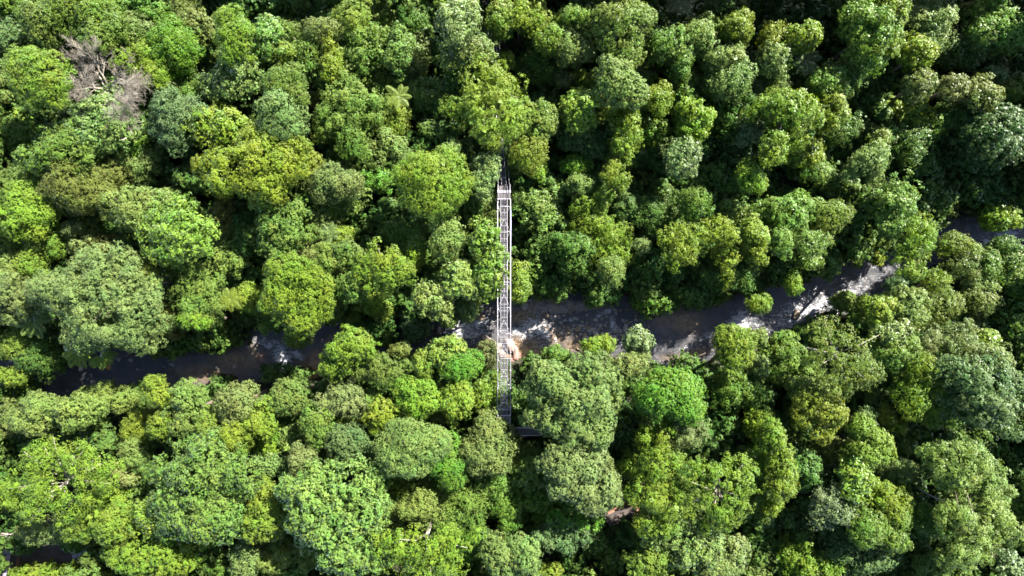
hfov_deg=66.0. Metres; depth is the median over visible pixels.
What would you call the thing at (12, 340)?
rainforest tree
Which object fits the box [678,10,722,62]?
vine draped tree
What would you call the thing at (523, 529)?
rainforest tree
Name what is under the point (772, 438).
rainforest tree
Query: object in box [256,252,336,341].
rainforest tree
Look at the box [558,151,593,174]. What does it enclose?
rainforest tree
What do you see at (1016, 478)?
vine draped tree
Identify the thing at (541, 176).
vine draped tree
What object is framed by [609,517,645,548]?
vine draped tree
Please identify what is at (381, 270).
rainforest tree
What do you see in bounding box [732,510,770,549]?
vine draped tree
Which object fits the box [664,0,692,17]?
palm tree
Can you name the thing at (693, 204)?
vine draped tree
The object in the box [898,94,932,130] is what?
rainforest tree
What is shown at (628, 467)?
rainforest tree
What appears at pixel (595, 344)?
rainforest tree
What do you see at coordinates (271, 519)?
rainforest tree
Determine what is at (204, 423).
rainforest tree
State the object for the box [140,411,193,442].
rainforest tree
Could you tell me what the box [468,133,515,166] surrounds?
vine draped tree
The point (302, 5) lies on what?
rainforest tree
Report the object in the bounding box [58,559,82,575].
rainforest tree
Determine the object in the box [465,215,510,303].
leaved tree
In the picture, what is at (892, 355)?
rainforest tree
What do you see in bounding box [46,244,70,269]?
vine draped tree
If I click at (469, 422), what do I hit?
vine draped tree
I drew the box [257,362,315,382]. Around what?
shrub
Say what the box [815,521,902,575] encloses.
vine draped tree
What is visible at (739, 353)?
rainforest tree
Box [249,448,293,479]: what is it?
leaved tree
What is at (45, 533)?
rainforest tree
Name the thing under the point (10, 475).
vine draped tree
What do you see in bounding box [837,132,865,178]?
vine draped tree
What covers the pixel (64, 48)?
rainforest tree
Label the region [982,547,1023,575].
leaved tree
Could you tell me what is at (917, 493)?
vine draped tree
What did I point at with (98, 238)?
rainforest tree
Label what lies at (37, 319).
palm tree
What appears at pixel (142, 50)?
rainforest tree
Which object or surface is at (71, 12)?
rainforest tree
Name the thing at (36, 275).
rainforest tree
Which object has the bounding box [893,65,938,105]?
rainforest tree
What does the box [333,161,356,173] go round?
rainforest tree
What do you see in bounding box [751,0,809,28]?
vine draped tree
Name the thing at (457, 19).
leaved tree
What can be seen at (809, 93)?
rainforest tree
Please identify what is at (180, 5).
rainforest tree
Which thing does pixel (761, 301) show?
rainforest tree
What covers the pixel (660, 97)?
rainforest tree
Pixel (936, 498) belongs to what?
bare snag
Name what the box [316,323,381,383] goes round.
rainforest tree
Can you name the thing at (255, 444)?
rainforest tree
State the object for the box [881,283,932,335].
rainforest tree
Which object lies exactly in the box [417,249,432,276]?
vine draped tree
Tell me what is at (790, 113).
vine draped tree
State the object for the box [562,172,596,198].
rainforest tree
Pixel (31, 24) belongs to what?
rainforest tree
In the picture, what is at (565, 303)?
gravel bar
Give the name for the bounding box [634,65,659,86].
rainforest tree
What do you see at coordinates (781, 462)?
rainforest tree
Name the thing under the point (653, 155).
vine draped tree
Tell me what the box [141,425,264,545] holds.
leaved tree
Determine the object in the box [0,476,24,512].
rainforest tree
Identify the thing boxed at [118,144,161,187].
rainforest tree
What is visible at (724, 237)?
rainforest tree
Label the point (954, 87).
rainforest tree
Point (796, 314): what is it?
boulder
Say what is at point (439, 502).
rainforest tree
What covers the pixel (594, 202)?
rainforest tree
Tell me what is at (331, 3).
vine draped tree
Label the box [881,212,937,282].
rainforest tree
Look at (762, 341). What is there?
rainforest tree
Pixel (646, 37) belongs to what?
leaved tree
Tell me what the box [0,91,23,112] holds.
vine draped tree
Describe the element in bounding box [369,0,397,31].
vine draped tree
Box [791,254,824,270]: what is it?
leaved tree
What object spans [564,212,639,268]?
rainforest tree
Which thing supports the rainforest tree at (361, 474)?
on the ground at (518, 376)
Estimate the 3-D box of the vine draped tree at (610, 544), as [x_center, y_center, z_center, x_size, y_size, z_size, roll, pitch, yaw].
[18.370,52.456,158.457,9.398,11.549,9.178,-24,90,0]
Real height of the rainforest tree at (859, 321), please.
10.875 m
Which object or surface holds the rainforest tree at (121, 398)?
on the ground at (518, 376)
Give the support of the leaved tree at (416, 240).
on the ground at (518, 376)
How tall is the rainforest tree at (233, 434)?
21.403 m
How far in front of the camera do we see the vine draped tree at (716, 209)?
154.08 m
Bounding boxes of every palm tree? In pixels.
[13,306,66,338]
[62,344,112,367]
[89,346,132,369]
[105,353,139,369]
[219,287,244,311]
[319,221,340,242]
[385,85,411,108]
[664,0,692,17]
[790,50,821,75]
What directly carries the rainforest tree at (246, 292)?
on the ground at (518, 376)
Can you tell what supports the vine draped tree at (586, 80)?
on the ground at (518, 376)
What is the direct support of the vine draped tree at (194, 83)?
on the ground at (518, 376)
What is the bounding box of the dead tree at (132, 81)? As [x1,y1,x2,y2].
[58,34,152,133]
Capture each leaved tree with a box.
[59,83,147,157]
[59,533,90,554]
[128,493,173,543]
[134,191,220,268]
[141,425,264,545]
[143,187,189,222]
[149,133,182,162]
[178,97,255,150]
[195,54,264,107]
[204,231,252,280]
[226,535,263,575]
[243,12,292,66]
[247,196,280,217]
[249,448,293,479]
[271,452,393,575]
[273,423,315,452]
[330,185,371,221]
[345,154,367,168]
[359,164,395,194]
[403,73,450,111]
[406,232,427,254]
[410,278,454,324]
[422,333,467,368]
[433,0,482,51]
[437,34,500,70]
[439,258,481,301]
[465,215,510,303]
[468,370,505,421]
[469,149,501,203]
[476,187,502,225]
[506,279,532,305]
[508,179,570,239]
[508,259,530,285]
[545,504,605,537]
[616,151,638,170]
[621,324,655,354]
[634,141,649,159]
[640,510,726,574]
[641,22,659,57]
[659,133,702,179]
[718,533,751,575]
[724,175,747,195]
[748,58,767,96]
[781,135,826,169]
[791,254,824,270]
[805,479,860,530]
[832,453,878,507]
[856,188,882,212]
[870,317,916,348]
[968,328,1002,348]
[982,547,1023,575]
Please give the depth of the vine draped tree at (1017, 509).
154.44 m
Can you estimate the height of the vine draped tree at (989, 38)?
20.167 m
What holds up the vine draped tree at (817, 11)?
on the ground at (518, 376)
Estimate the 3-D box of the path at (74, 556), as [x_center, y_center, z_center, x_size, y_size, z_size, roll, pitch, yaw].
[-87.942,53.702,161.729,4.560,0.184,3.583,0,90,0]
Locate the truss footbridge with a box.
[497,199,510,415]
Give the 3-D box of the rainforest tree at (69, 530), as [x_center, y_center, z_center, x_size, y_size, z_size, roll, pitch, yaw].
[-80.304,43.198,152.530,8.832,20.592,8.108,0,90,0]
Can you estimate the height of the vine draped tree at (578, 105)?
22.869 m
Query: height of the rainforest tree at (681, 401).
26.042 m
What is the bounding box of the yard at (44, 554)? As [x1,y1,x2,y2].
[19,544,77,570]
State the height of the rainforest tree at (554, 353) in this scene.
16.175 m
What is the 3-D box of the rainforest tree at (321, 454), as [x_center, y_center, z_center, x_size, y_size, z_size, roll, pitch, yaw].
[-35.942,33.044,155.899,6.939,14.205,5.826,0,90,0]
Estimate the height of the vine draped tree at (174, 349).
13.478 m
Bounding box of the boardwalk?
[510,427,541,435]
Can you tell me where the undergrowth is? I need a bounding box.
[0,0,1018,575]
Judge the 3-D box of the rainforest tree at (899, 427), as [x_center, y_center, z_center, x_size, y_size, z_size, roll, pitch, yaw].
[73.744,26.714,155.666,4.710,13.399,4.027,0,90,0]
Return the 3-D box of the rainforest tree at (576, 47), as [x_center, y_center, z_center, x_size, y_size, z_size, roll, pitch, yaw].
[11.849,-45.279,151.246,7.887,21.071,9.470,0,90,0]
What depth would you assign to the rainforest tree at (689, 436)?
144.02 m
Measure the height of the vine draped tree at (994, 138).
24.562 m
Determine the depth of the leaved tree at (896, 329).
145.06 m
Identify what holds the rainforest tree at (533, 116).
on the ground at (518, 376)
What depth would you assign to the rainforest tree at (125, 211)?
144.68 m
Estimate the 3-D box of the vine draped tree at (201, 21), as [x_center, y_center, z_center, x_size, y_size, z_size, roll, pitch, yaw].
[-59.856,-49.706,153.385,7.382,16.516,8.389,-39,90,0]
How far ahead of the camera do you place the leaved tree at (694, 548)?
143.22 m
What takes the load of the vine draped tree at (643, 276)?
on the ground at (518, 376)
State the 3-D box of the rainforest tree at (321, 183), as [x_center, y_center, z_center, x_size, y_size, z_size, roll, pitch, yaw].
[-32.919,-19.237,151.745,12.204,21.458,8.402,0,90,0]
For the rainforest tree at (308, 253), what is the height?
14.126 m
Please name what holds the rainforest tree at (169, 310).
on the ground at (518, 376)
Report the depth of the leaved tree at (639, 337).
144.94 m
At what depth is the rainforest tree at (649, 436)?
145.08 m
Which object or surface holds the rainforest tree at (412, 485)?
on the ground at (518, 376)
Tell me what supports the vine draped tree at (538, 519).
on the ground at (518, 376)
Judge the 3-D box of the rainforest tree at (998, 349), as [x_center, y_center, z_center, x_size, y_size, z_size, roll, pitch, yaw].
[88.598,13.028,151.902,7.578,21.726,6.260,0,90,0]
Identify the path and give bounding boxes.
[72,551,82,558]
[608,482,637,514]
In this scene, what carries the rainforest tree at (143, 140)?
on the ground at (518, 376)
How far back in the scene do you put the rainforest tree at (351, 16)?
142.37 m
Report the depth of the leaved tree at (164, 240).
139.97 m
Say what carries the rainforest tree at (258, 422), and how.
on the ground at (518, 376)
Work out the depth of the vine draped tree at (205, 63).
155.18 m
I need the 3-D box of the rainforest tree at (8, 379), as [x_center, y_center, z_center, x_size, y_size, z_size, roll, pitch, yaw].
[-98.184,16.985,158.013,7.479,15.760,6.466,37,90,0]
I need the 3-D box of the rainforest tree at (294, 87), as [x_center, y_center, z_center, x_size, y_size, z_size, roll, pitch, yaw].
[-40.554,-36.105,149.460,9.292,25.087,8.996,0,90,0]
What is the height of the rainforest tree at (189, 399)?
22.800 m
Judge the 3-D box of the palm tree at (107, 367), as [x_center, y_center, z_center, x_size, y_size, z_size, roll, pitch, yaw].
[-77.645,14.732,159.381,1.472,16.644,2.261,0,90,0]
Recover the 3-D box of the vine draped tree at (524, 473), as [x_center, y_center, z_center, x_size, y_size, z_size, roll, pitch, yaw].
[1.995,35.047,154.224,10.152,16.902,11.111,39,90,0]
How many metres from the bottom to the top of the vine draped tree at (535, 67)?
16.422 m
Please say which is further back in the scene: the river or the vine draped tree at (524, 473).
the river
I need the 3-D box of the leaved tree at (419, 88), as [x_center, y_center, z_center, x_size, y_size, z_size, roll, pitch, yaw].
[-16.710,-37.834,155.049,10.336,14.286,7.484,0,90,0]
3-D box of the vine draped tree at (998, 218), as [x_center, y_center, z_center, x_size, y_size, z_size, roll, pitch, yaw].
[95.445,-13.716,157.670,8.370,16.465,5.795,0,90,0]
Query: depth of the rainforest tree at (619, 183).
144.10 m
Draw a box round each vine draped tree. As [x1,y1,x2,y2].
[0,0,29,22]
[0,13,30,58]
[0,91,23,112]
[0,370,47,406]
[0,444,23,485]
[0,525,42,555]
[11,328,74,384]
[17,101,68,128]
[42,94,82,124]
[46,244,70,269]
[88,219,118,236]
[94,82,160,104]
[138,80,173,98]
[144,82,213,157]
[144,328,201,361]
[147,243,185,274]
[175,6,217,47]
[181,70,208,105]
[183,246,213,266]
[187,0,249,18]
[192,320,252,355]
[195,40,214,76]
[198,554,232,575]
[201,262,226,280]
[206,73,236,105]
[230,209,265,261]
[289,32,325,91]
[295,106,324,153]
[313,0,340,13]
[313,25,350,90]
[313,141,328,159]
[336,22,390,80]
[339,303,365,334]
[345,192,401,246]
[353,314,399,349]
[354,66,403,98]
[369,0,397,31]
[377,214,412,247]
[382,20,416,82]
[390,0,431,34]
[397,312,435,343]
[402,27,432,78]
[403,236,426,276]
[407,118,446,166]
[412,109,462,139]
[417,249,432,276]
[428,470,494,532]
[454,230,473,258]
[454,300,478,325]
[464,406,501,431]
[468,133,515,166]
[477,472,516,504]
[493,436,546,495]
[514,46,570,88]
[516,444,545,459]
[520,395,543,415]
[521,256,555,302]
[527,159,548,183]
[527,504,558,531]
[528,20,565,57]
[540,229,596,279]
[543,269,571,303]
[553,95,566,139]
[555,120,614,160]
[558,86,602,137]
[571,68,600,88]
[580,522,624,575]
[581,279,623,310]
[595,253,626,289]
[597,426,627,452]
[601,100,644,165]
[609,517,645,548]
[611,185,641,226]
[628,251,662,295]
[628,283,679,322]
[632,191,683,239]
[635,116,673,150]
[638,146,666,169]
[645,22,694,82]
[666,64,705,95]
[669,83,700,108]
[670,96,716,146]
[670,168,700,190]
[673,185,714,223]
[674,278,718,311]
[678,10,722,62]
[688,426,721,456]
[695,127,731,164]
[696,0,751,20]
[697,193,724,232]
[698,258,744,295]
[699,40,748,77]
[699,58,758,107]
[702,92,755,151]
[704,370,770,413]
[707,412,733,445]
[711,140,752,170]
[712,15,721,35]
[717,6,754,49]
[730,255,759,294]
[731,110,765,149]
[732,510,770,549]
[735,212,771,267]
[739,85,826,171]
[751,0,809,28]
[752,39,793,81]
[755,19,790,53]
[773,528,845,575]
[774,495,824,534]
[781,18,823,54]
[787,441,824,492]
[792,426,837,453]
[795,0,835,29]
[804,53,873,99]
[804,63,850,101]
[813,110,865,148]
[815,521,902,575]
[826,0,902,78]
[827,289,859,317]
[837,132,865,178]
[839,137,893,186]
[841,0,913,60]
[841,53,880,80]
[864,123,897,149]
[865,168,924,239]
[883,95,905,125]
[884,118,935,170]
[885,30,939,73]
[894,462,929,510]
[903,0,959,52]
[909,443,938,476]
[920,111,945,145]
[924,311,986,334]
[929,229,985,259]
[930,21,997,73]
[930,101,968,136]
[936,250,986,285]
[945,101,1023,171]
[959,0,1023,61]
[960,204,1023,231]
[961,15,1000,49]
[962,312,998,329]
[967,61,1010,85]
[982,234,1023,256]
[982,306,1005,328]
[988,439,1023,476]
[996,459,1023,504]
[1000,250,1023,276]
[1002,492,1023,523]
[1006,46,1023,84]
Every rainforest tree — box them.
[0,58,15,103]
[0,114,37,162]
[0,155,39,189]
[0,178,65,242]
[0,216,23,256]
[0,243,26,291]
[0,269,50,325]
[0,321,37,361]
[0,365,33,388]
[0,396,20,440]
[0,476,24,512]
[2,43,84,112]
[4,107,42,140]
[6,557,68,575]
[7,388,71,437]
[9,242,50,277]
[11,116,102,188]
[11,514,74,547]
[12,0,70,51]
[21,240,175,356]
[22,231,48,255]
[23,268,52,284]
[33,0,125,41]
[34,156,117,219]
[35,23,91,60]
[37,222,68,262]
[49,389,109,434]
[56,500,102,544]
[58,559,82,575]
[60,220,85,240]
[65,225,103,265]
[68,8,140,55]
[78,378,142,414]
[86,499,138,548]
[89,232,121,256]
[93,481,137,510]
[95,151,136,190]
[96,182,166,236]
[99,531,214,575]
[102,128,150,175]
[107,458,143,490]
[108,34,175,93]
[111,0,174,26]
[111,341,129,350]
[115,226,147,242]
[116,434,159,472]
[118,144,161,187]
[118,406,155,448]
[122,9,157,50]
[123,130,150,161]
[136,259,169,292]
[137,373,198,408]
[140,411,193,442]
[143,272,172,290]
[144,12,206,82]
[154,292,185,341]
[161,376,214,447]
[167,0,207,16]
[167,260,227,331]
[169,69,206,98]
[175,310,231,331]
[183,195,211,221]
[189,113,313,207]
[192,404,226,437]
[203,195,238,239]
[211,2,257,66]
[211,379,268,427]
[212,419,254,455]
[234,280,262,315]
[238,395,278,442]
[240,474,289,544]
[242,181,318,265]
[243,421,256,450]
[252,85,311,142]
[253,421,286,455]
[254,311,274,335]
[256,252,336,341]
[256,534,321,575]
[257,61,310,109]
[265,37,304,67]
[267,375,313,417]
[277,0,311,17]
[277,19,305,42]
[281,326,313,349]
[286,440,319,478]
[289,240,318,264]
[296,400,335,451]
[300,204,343,246]
[301,16,344,44]
[301,140,324,182]
[301,160,364,206]
[307,85,332,111]
[310,61,392,144]
[310,241,337,275]
[312,376,367,419]
[312,447,334,470]
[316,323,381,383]
[322,199,340,219]
[323,414,378,478]
[325,157,341,172]
[325,233,366,271]
[326,268,345,282]
[328,292,347,323]
[330,0,372,41]
[330,224,354,244]
[331,413,347,423]
[333,122,372,163]
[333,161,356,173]
[334,270,366,304]
[336,408,366,429]
[344,236,418,302]
[347,350,407,387]
[349,297,391,318]
[350,451,380,486]
[356,125,407,172]
[356,385,384,413]
[359,394,402,438]
[369,90,412,135]
[370,297,393,323]
[370,416,453,480]
[383,474,410,502]
[383,491,406,533]
[386,340,411,358]
[386,373,446,422]
[388,145,475,219]
[397,486,445,530]
[398,221,425,248]
[403,474,445,499]
[412,347,433,381]
[426,214,470,261]
[426,429,469,491]
[427,402,447,425]
[428,514,453,534]
[434,0,479,9]
[434,489,456,514]
[435,136,461,159]
[437,347,485,381]
[438,52,531,153]
[438,313,460,328]
[439,372,475,427]
[457,524,485,562]
[458,407,519,480]
[476,338,499,370]
[478,528,518,575]
[483,0,518,49]
[489,489,523,535]
[495,50,515,79]
[501,531,543,575]
[505,0,533,45]
[507,134,548,177]
[509,95,539,134]
[511,511,529,538]
[512,348,626,456]
[513,477,562,516]
[520,0,552,45]
[528,97,559,143]
[529,517,601,556]
[533,442,623,518]
[533,557,564,575]
[542,343,574,365]
[552,3,594,28]
[554,70,579,90]
[556,19,596,68]
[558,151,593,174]
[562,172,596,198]
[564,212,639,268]
[567,186,615,222]
[578,333,616,359]
[582,0,657,69]
[585,22,604,43]
[588,85,609,125]
[592,52,650,110]
[599,154,625,193]
[607,171,631,192]
[608,348,653,379]
[614,449,642,482]
[618,440,694,541]
[619,532,677,575]
[627,364,707,428]
[631,412,680,457]
[632,234,651,256]
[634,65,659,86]
[642,78,674,116]
[656,218,708,273]
[663,418,711,454]
[679,488,708,520]
[691,556,738,575]
[698,213,743,291]
[707,323,758,371]
[713,366,746,385]
[718,198,741,222]
[729,202,758,227]
[734,156,768,195]
[737,291,772,314]
[740,404,775,446]
[745,446,769,485]
[746,474,771,522]
[747,352,769,377]
[748,188,828,239]
[752,326,768,347]
[752,329,826,389]
[753,443,799,498]
[758,416,787,454]
[758,497,784,517]
[761,73,792,94]
[761,473,800,504]
[768,225,796,260]
[771,268,805,296]
[782,369,842,400]
[788,385,849,446]
[790,228,835,258]
[796,159,837,189]
[803,86,828,104]
[807,197,855,236]
[810,434,852,468]
[811,88,851,135]
[836,412,897,471]
[842,291,903,327]
[842,313,867,327]
[845,292,868,319]
[845,504,913,555]
[847,405,880,428]
[863,476,896,515]
[864,95,884,113]
[867,334,930,376]
[869,251,885,266]
[871,481,915,525]
[872,376,955,429]
[873,455,919,485]
[876,401,898,427]
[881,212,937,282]
[881,276,908,295]
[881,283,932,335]
[885,418,909,437]
[891,266,953,295]
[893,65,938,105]
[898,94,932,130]
[898,351,946,395]
[905,545,922,559]
[909,323,945,357]
[909,500,938,541]
[910,285,966,328]
[910,550,952,575]
[914,439,1023,572]
[926,72,978,101]
[929,350,1023,442]
[933,317,994,370]
[940,342,1015,375]
[946,72,1005,113]
[951,0,975,20]
[954,271,1002,293]
[958,288,1004,317]
[976,246,1003,282]
[993,268,1023,293]
[998,76,1023,104]
[1002,283,1023,300]
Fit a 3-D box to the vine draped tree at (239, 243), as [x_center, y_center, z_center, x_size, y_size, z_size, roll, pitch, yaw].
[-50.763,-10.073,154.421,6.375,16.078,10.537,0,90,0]
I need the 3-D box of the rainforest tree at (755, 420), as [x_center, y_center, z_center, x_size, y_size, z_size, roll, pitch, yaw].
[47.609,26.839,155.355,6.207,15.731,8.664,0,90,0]
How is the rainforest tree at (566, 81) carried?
on the ground at (518, 376)
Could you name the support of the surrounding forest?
on the ground at (518, 376)
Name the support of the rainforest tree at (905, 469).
on the ground at (518, 376)
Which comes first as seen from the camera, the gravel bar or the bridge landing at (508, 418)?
the bridge landing at (508, 418)
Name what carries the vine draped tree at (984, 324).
on the ground at (518, 376)
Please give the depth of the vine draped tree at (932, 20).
144.14 m
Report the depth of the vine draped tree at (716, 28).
149.95 m
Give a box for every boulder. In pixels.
[257,354,263,360]
[435,326,441,333]
[475,313,484,320]
[480,334,496,343]
[505,338,514,351]
[512,352,521,360]
[513,345,518,353]
[520,303,527,310]
[623,324,627,331]
[793,310,799,318]
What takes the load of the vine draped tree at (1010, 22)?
on the ground at (518, 376)
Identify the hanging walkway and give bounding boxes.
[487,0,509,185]
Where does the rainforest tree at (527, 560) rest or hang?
on the ground at (518, 376)
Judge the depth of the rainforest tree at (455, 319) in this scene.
152.21 m
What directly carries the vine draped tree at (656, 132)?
on the ground at (518, 376)
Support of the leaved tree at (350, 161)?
on the ground at (518, 376)
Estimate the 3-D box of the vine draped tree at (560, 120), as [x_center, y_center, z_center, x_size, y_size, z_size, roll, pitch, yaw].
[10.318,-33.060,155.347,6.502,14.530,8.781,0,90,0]
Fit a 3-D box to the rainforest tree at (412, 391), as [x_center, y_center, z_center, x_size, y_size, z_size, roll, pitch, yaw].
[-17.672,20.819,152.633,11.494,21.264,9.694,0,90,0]
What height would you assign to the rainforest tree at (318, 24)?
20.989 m
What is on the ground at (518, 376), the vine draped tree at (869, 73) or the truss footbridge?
the vine draped tree at (869, 73)
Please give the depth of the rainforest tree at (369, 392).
150.13 m
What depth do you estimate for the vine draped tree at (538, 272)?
156.55 m
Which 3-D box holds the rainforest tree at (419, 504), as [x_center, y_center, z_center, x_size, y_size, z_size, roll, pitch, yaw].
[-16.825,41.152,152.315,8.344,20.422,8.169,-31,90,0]
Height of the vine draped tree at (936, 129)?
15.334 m
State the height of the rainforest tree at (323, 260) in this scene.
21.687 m
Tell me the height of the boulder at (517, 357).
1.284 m
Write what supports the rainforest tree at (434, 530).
on the ground at (518, 376)
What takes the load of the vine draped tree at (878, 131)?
on the ground at (518, 376)
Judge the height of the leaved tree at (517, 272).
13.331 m
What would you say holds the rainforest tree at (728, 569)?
on the ground at (518, 376)
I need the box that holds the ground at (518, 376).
[0,0,1021,575]
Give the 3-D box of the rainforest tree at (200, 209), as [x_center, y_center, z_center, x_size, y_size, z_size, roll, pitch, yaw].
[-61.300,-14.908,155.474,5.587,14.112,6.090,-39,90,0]
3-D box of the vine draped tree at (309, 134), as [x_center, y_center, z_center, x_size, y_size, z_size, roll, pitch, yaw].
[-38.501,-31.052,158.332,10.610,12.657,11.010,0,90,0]
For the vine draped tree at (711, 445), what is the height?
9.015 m
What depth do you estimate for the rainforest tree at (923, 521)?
149.06 m
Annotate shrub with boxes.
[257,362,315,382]
[446,426,472,440]
[691,359,722,373]
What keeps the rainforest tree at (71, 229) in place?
on the ground at (518, 376)
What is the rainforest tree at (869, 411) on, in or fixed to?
on the ground at (518, 376)
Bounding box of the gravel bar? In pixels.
[524,298,605,314]
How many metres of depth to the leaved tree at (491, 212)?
150.81 m
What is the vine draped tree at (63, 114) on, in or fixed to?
on the ground at (518, 376)
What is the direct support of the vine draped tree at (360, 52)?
on the ground at (518, 376)
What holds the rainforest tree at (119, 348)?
on the ground at (518, 376)
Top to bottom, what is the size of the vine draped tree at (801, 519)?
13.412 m
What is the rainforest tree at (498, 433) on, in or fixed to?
on the ground at (518, 376)
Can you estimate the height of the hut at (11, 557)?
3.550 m
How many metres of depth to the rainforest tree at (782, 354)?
152.73 m
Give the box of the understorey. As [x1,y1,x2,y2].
[0,0,1023,575]
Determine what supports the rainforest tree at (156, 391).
on the ground at (518, 376)
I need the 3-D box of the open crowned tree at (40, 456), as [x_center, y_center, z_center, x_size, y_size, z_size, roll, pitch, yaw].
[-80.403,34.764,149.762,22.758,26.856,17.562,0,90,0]
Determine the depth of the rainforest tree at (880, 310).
146.01 m
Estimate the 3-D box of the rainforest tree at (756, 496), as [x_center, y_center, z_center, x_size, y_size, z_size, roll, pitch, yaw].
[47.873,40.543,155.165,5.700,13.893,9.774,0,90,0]
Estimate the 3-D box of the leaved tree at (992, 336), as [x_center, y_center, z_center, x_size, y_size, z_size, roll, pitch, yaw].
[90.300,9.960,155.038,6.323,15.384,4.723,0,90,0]
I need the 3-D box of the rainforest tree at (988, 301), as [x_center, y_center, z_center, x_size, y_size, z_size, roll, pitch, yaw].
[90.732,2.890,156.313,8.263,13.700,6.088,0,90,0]
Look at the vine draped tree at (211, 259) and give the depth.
156.21 m
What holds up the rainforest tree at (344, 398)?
on the ground at (518, 376)
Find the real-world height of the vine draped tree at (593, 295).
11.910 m
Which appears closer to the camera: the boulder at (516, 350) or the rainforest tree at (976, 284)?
the rainforest tree at (976, 284)
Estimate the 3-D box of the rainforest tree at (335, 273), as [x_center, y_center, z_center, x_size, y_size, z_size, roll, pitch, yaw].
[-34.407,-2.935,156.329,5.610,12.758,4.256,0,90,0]
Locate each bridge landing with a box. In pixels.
[497,185,510,201]
[497,405,510,423]
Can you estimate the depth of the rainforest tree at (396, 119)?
149.21 m
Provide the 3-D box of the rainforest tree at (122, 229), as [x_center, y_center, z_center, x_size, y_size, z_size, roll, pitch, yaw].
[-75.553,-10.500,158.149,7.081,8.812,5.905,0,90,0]
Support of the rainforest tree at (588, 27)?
on the ground at (518, 376)
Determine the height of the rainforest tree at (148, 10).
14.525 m
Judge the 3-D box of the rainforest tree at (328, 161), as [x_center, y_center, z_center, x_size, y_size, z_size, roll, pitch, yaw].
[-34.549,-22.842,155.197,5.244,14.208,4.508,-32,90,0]
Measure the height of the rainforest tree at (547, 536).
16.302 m
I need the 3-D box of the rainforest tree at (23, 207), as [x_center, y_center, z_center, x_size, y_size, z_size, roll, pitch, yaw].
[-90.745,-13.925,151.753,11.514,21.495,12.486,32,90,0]
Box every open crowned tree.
[0,434,127,531]
[371,515,487,575]
[681,450,762,536]
[800,314,886,399]
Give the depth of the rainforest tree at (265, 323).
152.86 m
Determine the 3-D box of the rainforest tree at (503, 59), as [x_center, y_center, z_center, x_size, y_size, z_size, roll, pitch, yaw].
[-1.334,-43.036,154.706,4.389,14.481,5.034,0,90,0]
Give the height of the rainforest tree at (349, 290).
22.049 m
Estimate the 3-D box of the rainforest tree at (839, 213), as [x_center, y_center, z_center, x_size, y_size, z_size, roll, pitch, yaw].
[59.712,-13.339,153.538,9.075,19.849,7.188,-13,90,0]
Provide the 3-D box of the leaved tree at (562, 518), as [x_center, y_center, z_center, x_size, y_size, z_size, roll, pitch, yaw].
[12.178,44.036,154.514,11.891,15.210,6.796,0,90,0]
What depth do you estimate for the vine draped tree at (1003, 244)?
152.38 m
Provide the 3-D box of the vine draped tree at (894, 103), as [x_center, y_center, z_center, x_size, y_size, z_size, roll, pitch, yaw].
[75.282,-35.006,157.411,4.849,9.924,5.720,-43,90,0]
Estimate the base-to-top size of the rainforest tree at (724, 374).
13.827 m
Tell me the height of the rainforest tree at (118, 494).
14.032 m
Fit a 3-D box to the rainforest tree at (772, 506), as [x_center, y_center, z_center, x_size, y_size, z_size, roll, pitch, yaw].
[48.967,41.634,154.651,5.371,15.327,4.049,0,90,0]
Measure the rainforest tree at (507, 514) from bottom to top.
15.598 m
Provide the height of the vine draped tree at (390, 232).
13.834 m
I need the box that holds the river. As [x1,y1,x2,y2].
[0,216,1023,403]
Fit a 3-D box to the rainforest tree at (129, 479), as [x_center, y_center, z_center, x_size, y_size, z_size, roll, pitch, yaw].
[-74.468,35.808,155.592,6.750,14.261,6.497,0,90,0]
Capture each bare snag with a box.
[0,522,33,539]
[908,483,944,501]
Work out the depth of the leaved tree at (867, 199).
151.45 m
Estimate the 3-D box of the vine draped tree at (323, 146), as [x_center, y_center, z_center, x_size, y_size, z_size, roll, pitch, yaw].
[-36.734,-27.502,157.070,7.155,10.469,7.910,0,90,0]
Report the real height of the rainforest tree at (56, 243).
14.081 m
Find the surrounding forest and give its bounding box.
[0,0,1023,575]
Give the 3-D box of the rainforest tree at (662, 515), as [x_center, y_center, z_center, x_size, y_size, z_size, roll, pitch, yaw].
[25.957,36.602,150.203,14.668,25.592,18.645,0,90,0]
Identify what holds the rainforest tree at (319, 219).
on the ground at (518, 376)
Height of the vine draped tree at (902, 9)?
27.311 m
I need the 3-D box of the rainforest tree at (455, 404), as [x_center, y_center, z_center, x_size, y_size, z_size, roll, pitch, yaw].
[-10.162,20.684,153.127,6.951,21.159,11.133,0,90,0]
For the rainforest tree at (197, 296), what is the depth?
146.05 m
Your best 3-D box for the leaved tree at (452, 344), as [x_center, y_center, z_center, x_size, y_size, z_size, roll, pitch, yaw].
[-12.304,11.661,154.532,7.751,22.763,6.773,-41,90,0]
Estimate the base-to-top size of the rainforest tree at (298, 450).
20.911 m
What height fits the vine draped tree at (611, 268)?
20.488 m
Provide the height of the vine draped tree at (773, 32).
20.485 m
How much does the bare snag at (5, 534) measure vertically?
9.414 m
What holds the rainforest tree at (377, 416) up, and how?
on the ground at (518, 376)
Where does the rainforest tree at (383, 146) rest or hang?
on the ground at (518, 376)
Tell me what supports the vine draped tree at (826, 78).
on the ground at (518, 376)
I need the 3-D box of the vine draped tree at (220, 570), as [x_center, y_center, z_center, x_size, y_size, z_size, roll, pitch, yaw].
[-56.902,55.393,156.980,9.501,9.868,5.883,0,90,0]
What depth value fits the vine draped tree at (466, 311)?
151.13 m
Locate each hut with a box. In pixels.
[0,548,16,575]
[606,505,634,529]
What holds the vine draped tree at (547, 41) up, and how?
on the ground at (518, 376)

